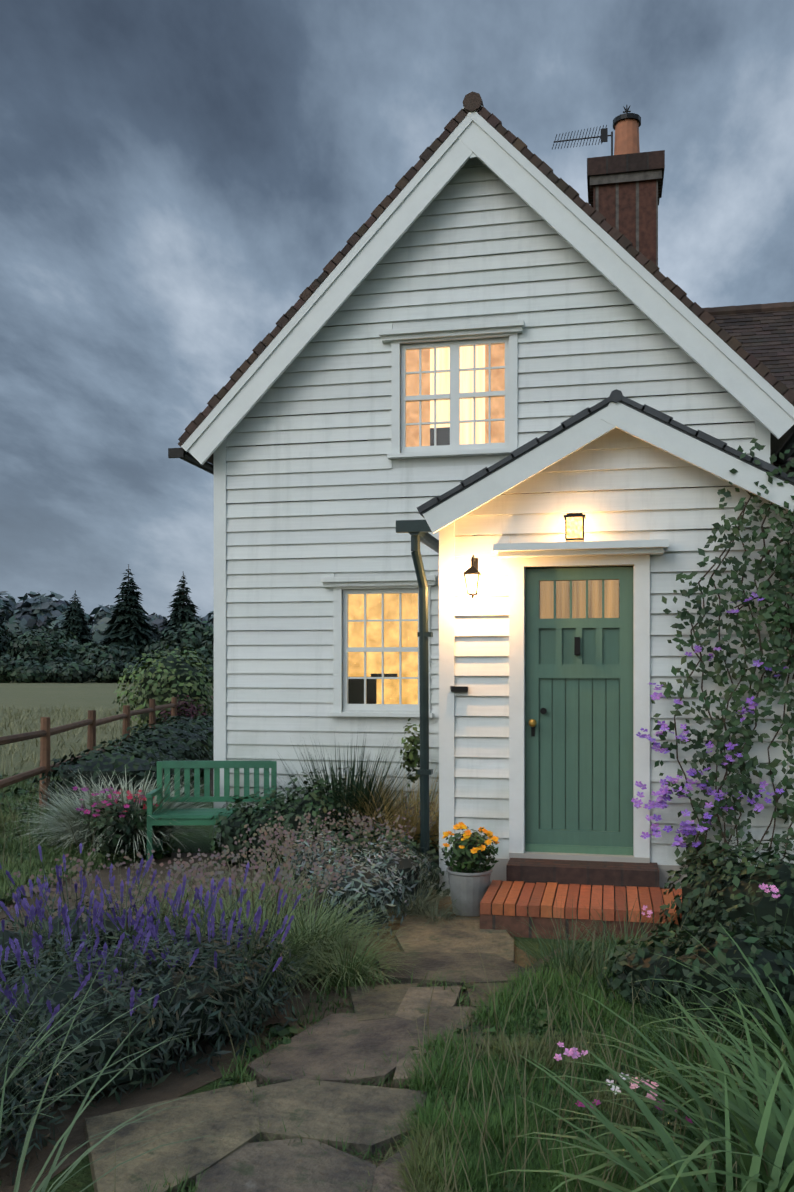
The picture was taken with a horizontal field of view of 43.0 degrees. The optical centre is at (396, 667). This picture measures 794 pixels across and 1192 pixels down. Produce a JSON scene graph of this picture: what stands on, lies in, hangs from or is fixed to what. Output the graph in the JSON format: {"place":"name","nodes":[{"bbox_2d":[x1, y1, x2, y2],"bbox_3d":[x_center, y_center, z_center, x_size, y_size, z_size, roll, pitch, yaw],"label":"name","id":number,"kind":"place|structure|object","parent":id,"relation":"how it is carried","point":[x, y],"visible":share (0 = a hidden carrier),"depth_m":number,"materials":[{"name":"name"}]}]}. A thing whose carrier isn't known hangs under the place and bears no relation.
{"place":"outdoors","nodes":[
{"label":"outdoors","id":0,"kind":"place"},
{"bbox_2d":[0,679,213,811],"bbox_3d":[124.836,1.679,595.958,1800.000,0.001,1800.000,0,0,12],"label":"field ground","id":1,"kind":"structure","parent":0,"point":[46,694],"depth_m":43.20,"materials":[{"name":"green plant"}]},
{"bbox_2d":[0,564,213,682],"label":"trees","id":2,"kind":"object","parent":1,"relation":"on","point":[43,639],"visible":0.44,"depth_m":122.40,"materials":[{"name":"green plant"}]},
{"bbox_2d":[32,645,213,806],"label":"hedge shrubs","id":3,"kind":"object","parent":1,"relation":"on","point":[187,734],"visible":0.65,"depth_m":15.15,"materials":[{"name":"green plant"}]},
{"bbox_2d":[2,776,619,1191],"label":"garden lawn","id":4,"kind":"structure","parent":0,"point":[80,1180],"depth_m":6.09,"materials":[{"name":"green plant"}]},
{"bbox_2d":[0,695,213,810],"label":"wooden fence","id":5,"kind":"object","parent":4,"relation":"on","point":[45,732],"visible":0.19,"depth_m":12.06,"materials":[{"name":"brown wood"}]},
{"bbox_2d":[0,718,471,1191],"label":"border plants","id":6,"kind":"object","parent":4,"relation":"on","point":[96,999],"visible":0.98,"depth_m":5.24,"materials":[{"name":"green plant"}]},
{"bbox_2d":[184,959,539,1191],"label":"path joints","id":7,"kind":"object","parent":4,"relation":"on","point":[344,1010],"depth_m":4.06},
{"bbox_2d":[84,915,582,1191],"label":"path stones","id":8,"kind":"object","parent":7,"relation":"on","point":[232,1153],"visible":0.71,"depth_m":3.78,"materials":[{"name":"grey stone"}]},
{"bbox_2d":[0,760,788,1191],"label":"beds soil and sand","id":9,"kind":"structure","parent":4,"relation":"on","point":[178,1084],"depth_m":4.39,"materials":[{"name":"brown soil"}]},
{"bbox_2d":[146,760,276,863],"bbox_3d":[-1.601,1.256,8.780,1.060,0.845,0.470,0,0,-1],"label":"garden bench","id":10,"kind":"object","parent":9,"relation":"on","point":[194,816],"visible":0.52,"depth_m":8.97,"materials":[{"name":"green wood"}]},
{"bbox_2d":[446,865,492,915],"bbox_3d":[0.492,1.524,6.851,0.316,0.310,0.316,0,0,12],"label":"flower pot","id":11,"kind":"object","parent":9,"relation":"on","point":[470,888],"visible":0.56,"depth_m":6.74,"materials":[{"name":"ceramic"}]},
{"bbox_2d":[442,822,498,872],"bbox_3d":[0.496,1.236,6.853,0.406,0.362,0.411,0,0,12],"label":"marigold plant","id":12,"kind":"object","parent":11,"relation":"on","point":[469,850],"visible":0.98,"depth_m":6.76,"materials":[{"name":"green plant"}]},
{"bbox_2d":[0,755,793,1191],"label":"lawn grass","id":13,"kind":"structure","parent":4,"relation":"on","point":[472,1117],"depth_m":3.99,"materials":[{"name":"green plant"}]},
{"bbox_2d":[181,105,793,849],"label":"main gable","id":14,"kind":"structure","parent":4,"relation":"on","point":[303,549],"depth_m":9.05,"materials":[{"name":"white wood"}]},
{"bbox_2d":[348,593,417,703],"bbox_3d":[-0.076,-0.162,9.401,1.380,1.740,0.460,0,0,12],"label":"room interior","id":15,"kind":"object","parent":14,"relation":"attached to","point":[408,693],"depth_m":9.61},
{"bbox_2d":[367,341,548,497],"bbox_3d":[0.565,-2.421,9.240,1.620,1.620,0.410,0,0,12],"label":"room interior","id":16,"kind":"object","parent":14,"relation":"attached to","point":[429,387],"visible":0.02,"depth_m":9.25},
{"bbox_2d":[168,433,793,857],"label":"gutters and downpipes","id":17,"kind":"object","parent":14,"relation":"attached to","point":[418,531],"visible":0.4,"depth_m":7.32,"materials":[{"name":"black metal"}]},
{"bbox_2d":[348,344,619,703],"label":"window glazing","id":18,"kind":"structure","parent":14,"relation":"attached to","point":[414,594],"depth_m":9.07,"materials":[{"name":"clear glass"}]},
{"bbox_2d":[178,91,793,535],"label":"roof tiles","id":19,"kind":"object","parent":14,"relation":"on","point":[758,339],"visible":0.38,"depth_m":8.75,"materials":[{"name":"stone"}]},
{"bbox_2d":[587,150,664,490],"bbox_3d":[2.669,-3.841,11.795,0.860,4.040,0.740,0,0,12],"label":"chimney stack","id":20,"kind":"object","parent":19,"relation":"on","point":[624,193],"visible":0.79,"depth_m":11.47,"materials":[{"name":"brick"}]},
{"bbox_2d":[552,105,630,155],"bbox_3d":[2.288,-6.101,11.900,0.920,0.960,0.044,0,0,15],"label":"television antenna","id":21,"kind":"object","parent":20,"relation":"attached to","point":[604,135],"visible":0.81,"depth_m":11.87,"materials":[{"name":"black metal"}]},
{"bbox_2d":[613,113,640,154],"bbox_3d":[2.688,-6.129,11.791,0.322,0.535,0.330,0,0,12],"label":"chimney pot","id":22,"kind":"object","parent":20,"relation":"on","point":[626,126],"visible":0.65,"depth_m":11.67,"materials":[{"name":"ceramic"}]},
{"bbox_2d":[480,858,681,943],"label":"brick steps","id":23,"kind":"structure","parent":4,"relation":"on","point":[534,888],"depth_m":6.43,"materials":[{"name":"brick"}]},
{"bbox_2d":[423,401,793,895],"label":"porch walls","id":24,"kind":"structure","parent":4,"relation":"on","point":[621,448],"depth_m":7.08,"materials":[{"name":"white paint"}]},
{"bbox_2d":[450,637,579,735],"bbox_3d":[0.847,0.141,7.262,0.931,0.715,0.097,0,0,12],"label":"door furniture","id":25,"kind":"object","parent":24,"relation":"attached to","point":[532,723],"depth_m":7.24,"materials":[{"name":"black metal"}]},
{"bbox_2d":[564,513,585,541],"bbox_3d":[1.252,-0.987,7.104,0.150,0.190,0.125,0,0,12],"label":"lantern door","id":26,"kind":"structure","parent":24,"relation":"attached to","point":[574,527],"depth_m":7.06,"materials":[{"name":"yellow glass"}]},
{"bbox_2d":[525,567,632,855],"bbox_3d":[1.304,0.308,7.228,0.760,2.040,0.070,0,0,12],"label":"front door","id":27,"kind":"structure","parent":24,"relation":"attached to","point":[572,775],"depth_m":7.23,"materials":[{"name":"green wood"}]},
{"bbox_2d":[526,566,632,618],"bbox_3d":[1.358,-0.489,7.483,1.200,0.915,0.460,0,0,12],"label":"hall interior","id":28,"kind":"object","parent":24,"relation":"attached to","point":[562,599],"depth_m":7.68,"materials":[{"name":"beige"}]},
{"bbox_2d":[474,438,793,1191],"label":"border plants","id":29,"kind":"object","parent":4,"relation":"on","point":[735,935],"visible":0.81,"depth_m":5.01,"materials":[{"name":"green plant"}]},
{"bbox_2d":[0,0,793,620],"label":"sky","id":30,"kind":"structure","parent":0,"point":[175,175],"materials":[{"name":"grey"}]},
{"bbox_2d":[463,555,480,598],"bbox_3d":[0.545,-0.647,7.216,0.124,0.322,0.187,0,0,12],"label":"wall lantern","id":31,"kind":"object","parent":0,"point":[472,569],"depth_m":7.15,"materials":[{"name":"white glass"}]}
]}

